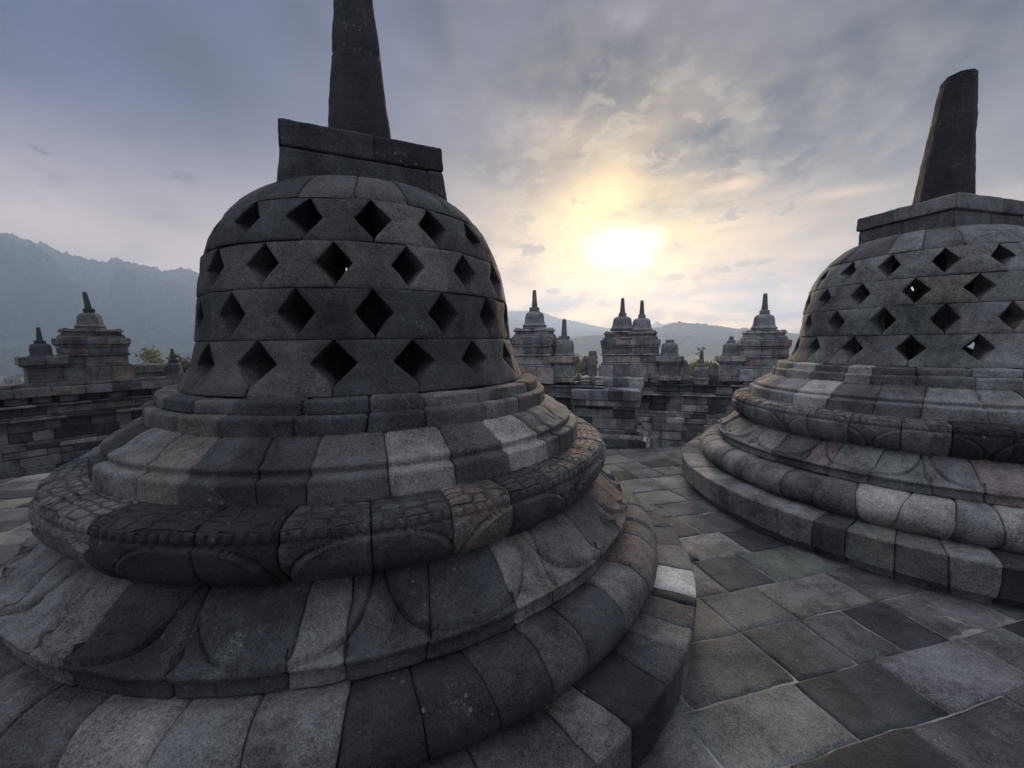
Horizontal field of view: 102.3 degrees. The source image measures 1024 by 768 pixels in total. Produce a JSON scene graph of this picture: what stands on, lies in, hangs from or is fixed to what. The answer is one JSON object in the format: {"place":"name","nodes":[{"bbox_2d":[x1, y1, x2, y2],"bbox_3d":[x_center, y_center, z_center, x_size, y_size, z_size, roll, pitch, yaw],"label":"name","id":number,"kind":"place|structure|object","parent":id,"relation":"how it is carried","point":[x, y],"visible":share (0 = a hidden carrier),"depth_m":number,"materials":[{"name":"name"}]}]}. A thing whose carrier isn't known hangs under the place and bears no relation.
{"place":"outdoors","nodes":[
{"label":"outdoors","id":0,"kind":"place"},
{"bbox_2d":[0,233,198,376],"bbox_3d":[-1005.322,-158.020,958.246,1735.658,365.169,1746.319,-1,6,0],"label":"hills","id":1,"kind":"structure","parent":0,"point":[43,286],"depth_m":744.90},
{"bbox_2d":[0,354,718,393],"bbox_3d":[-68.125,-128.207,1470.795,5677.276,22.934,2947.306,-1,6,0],"label":"valley","id":2,"kind":"structure","parent":0,"point":[689,359],"depth_m":530.54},
{"bbox_2d":[134,345,190,375],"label":"leafy tree","id":3,"kind":"object","parent":2,"relation":"on","point":[152,356],"visible":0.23,"depth_m":40.04,"materials":[{"name":"green plant"}]},
{"bbox_2d":[0,360,692,383],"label":"woods","id":4,"kind":"object","parent":2,"relation":"on","point":[12,380],"depth_m":244.13,"materials":[{"name":"green plant"}]},
{"bbox_2d":[575,354,597,380],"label":"leafy tree","id":5,"kind":"object","parent":2,"relation":"on","point":[581,368],"visible":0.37,"depth_m":55.83,"materials":[{"name":"green plant"}]},
{"bbox_2d":[679,359,711,376],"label":"leafy tree","id":6,"kind":"object","parent":2,"relation":"on","point":[693,365],"visible":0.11,"depth_m":40.01,"materials":[{"name":"green plant"}]},
{"bbox_2d":[0,446,1023,767],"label":"paving","id":7,"kind":"structure","parent":0,"point":[872,694],"depth_m":2.20,"materials":[{"name":"grey stone"}]},
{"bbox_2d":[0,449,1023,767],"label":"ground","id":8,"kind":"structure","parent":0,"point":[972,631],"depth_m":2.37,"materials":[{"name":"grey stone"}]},
{"bbox_2d":[0,0,696,767],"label":"latticed stupa","id":9,"kind":"object","parent":8,"relation":"on","point":[266,532],"visible":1,"depth_m":1.71,"materials":[{"name":"grey stone"}]},
{"bbox_2d":[681,68,1023,609],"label":"latticed stupa","id":10,"kind":"object","parent":8,"relation":"on","point":[849,432],"visible":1,"depth_m":3.45,"materials":[{"name":"grey stone"}]},
{"bbox_2d":[884,262,972,359],"bbox_3d":[4.237,-0.730,4.186,0.924,1.060,0.760,-1,6,0],"label":"seated statue","id":11,"kind":"object","parent":10,"relation":"on","point":[912,345],"visible":0.1,"depth_m":4.12,"materials":[{"name":"black stone"}]},
{"bbox_2d":[0,0,1023,333],"label":"sky","id":12,"kind":"structure","parent":0,"point":[695,161],"materials":[{"name":"grey"}]},
{"bbox_2d":[510,290,558,383],"bbox_3d":[0.699,-1.454,12.675,1.442,2.821,1.056,1,6,20],"label":"wall shrine","id":13,"kind":"object","parent":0,"point":[534,339],"depth_m":12.31,"materials":[{"name":"grey stone"}]},
{"bbox_2d":[508,317,604,337],"bbox_3d":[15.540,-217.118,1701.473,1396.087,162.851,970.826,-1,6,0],"label":"hills","id":14,"kind":"structure","parent":0,"point":[513,323],"depth_m":1661.29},
{"bbox_2d":[508,310,629,331],"bbox_3d":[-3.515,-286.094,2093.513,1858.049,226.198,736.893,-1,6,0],"label":"mountains","id":15,"kind":"structure","parent":0,"point":[549,320],"depth_m":2127.69,"materials":[{"name":"grey"}]},
{"bbox_2d":[508,335,633,356],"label":"hills","id":16,"kind":"structure","parent":0,"point":[584,346],"depth_m":770.26,"materials":[{"name":"grey"}]},
{"bbox_2d":[651,321,670,327],"bbox_3d":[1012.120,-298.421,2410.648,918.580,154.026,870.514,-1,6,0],"label":"mountains","id":17,"kind":"structure","parent":0,"point":[656,324],"depth_m":2490.23,"materials":[{"name":"grey"}]},
{"bbox_2d":[652,321,974,356],"bbox_3d":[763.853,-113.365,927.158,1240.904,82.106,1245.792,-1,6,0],"label":"hills","id":18,"kind":"structure","parent":0,"point":[689,338],"depth_m":898.09,"materials":[{"name":"grey"}]},
{"label":"walkway","id":19,"kind":"structure","parent":0,"visible":0},
{"bbox_2d":[0,388,161,479],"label":"balustrade wall","id":20,"kind":"structure","parent":19,"relation":"on","point":[43,435],"depth_m":9.73,"materials":[{"name":"grey stone"}]},
{"bbox_2d":[14,327,69,387],"bbox_3d":[-10.979,-0.603,9.634,0.732,1.438,0.792,3,7,35],"label":"stupa","id":21,"kind":"object","parent":20,"relation":"on","point":[41,365],"visible":0.98,"depth_m":9.49,"materials":[{"name":"grey stone"}]},
{"bbox_2d":[0,292,172,399],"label":"wall shrine","id":22,"kind":"object","parent":20,"relation":"on","point":[93,347],"depth_m":10.25,"materials":[{"name":"grey stone"}]},
{"bbox_2d":[163,349,184,384],"bbox_3d":[-9.477,-0.445,11.551,0.428,1.089,0.431,4,7,37],"label":"stupa","id":23,"kind":"object","parent":20,"relation":"on","point":[174,371],"visible":0.77,"depth_m":11.45,"materials":[{"name":"grey stone"}]},
{"bbox_2d":[536,375,605,414],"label":"balustrade wall","id":24,"kind":"structure","parent":19,"relation":"on","point":[560,392],"depth_m":12.35,"materials":[{"name":"grey stone"}]},
{"bbox_2d":[549,319,578,382],"bbox_3d":[1.562,-0.998,12.341,0.778,1.878,0.733,1,6,20],"label":"stupa","id":25,"kind":"object","parent":24,"relation":"on","point":[564,359],"visible":0.98,"depth_m":12.12,"materials":[{"name":"grey stone"}]},
{"bbox_2d":[571,375,649,449],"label":"wall pier","id":26,"kind":"structure","parent":19,"relation":"on","point":[609,412],"depth_m":11.68,"materials":[{"name":"grey stone"}]},
{"bbox_2d":[588,350,596,375],"bbox_3d":[2.594,-0.587,13.260,0.285,0.980,0.201,1,6,21],"label":"antefix stone","id":27,"kind":"object","parent":26,"relation":"on","point":[592,366],"visible":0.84,"depth_m":13.18,"materials":[{"name":"grey stone"}]},
{"bbox_2d":[599,298,660,378],"bbox_3d":[3.800,-1.462,13.207,1.892,2.557,0.958,1,6,20],"label":"twin shrine","id":28,"kind":"object","parent":26,"relation":"on","point":[620,357],"visible":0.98,"depth_m":12.89,"materials":[{"name":"grey stone"}]},
{"bbox_2d":[635,373,754,447],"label":"balustrade wall","id":29,"kind":"structure","parent":19,"relation":"on","point":[676,413],"depth_m":12.33,"materials":[{"name":"grey stone"}]},
{"bbox_2d":[656,339,683,380],"bbox_3d":[4.798,-0.738,12.562,0.790,1.232,0.729,1,6,20],"label":"stupa","id":30,"kind":"object","parent":29,"relation":"on","point":[669,359],"visible":0.98,"depth_m":12.32,"materials":[{"name":"grey stone"}]},
{"bbox_2d":[679,360,689,379],"bbox_3d":[5.145,-0.430,12.325,0.349,0.590,0.202,2,6,22],"label":"antefix stone","id":31,"kind":"object","parent":29,"relation":"on","point":[684,370],"visible":0.85,"depth_m":12.24,"materials":[{"name":"grey stone"}]},
{"bbox_2d":[692,351,709,383],"bbox_3d":[5.584,-0.466,12.171,0.515,1.028,0.516,-1,6,0],"label":"stupa","id":32,"kind":"object","parent":29,"relation":"on","point":[701,373],"visible":0.94,"depth_m":12.03,"materials":[{"name":"grey stone"}]},
{"bbox_2d":[709,362,718,381],"bbox_3d":[5.913,-0.355,12.082,0.262,0.570,0.201,2,6,21],"label":"antefix stone","id":33,"kind":"object","parent":29,"relation":"on","point":[714,369],"visible":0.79,"depth_m":12.00,"materials":[{"name":"grey stone"}]},
{"bbox_2d":[714,336,747,381],"bbox_3d":[6.375,-0.738,12.029,0.789,1.308,0.726,1,6,20],"label":"stupa","id":34,"kind":"object","parent":29,"relation":"on","point":[730,360],"visible":0.87,"depth_m":11.81,"materials":[{"name":"grey stone"}]},
{"bbox_2d":[737,293,791,380],"bbox_3d":[7.212,-1.338,11.836,1.301,2.492,0.968,1,6,20],"label":"wall shrine","id":35,"kind":"object","parent":29,"relation":"on","point":[765,343],"depth_m":11.56,"materials":[{"name":"grey stone"}]}
]}

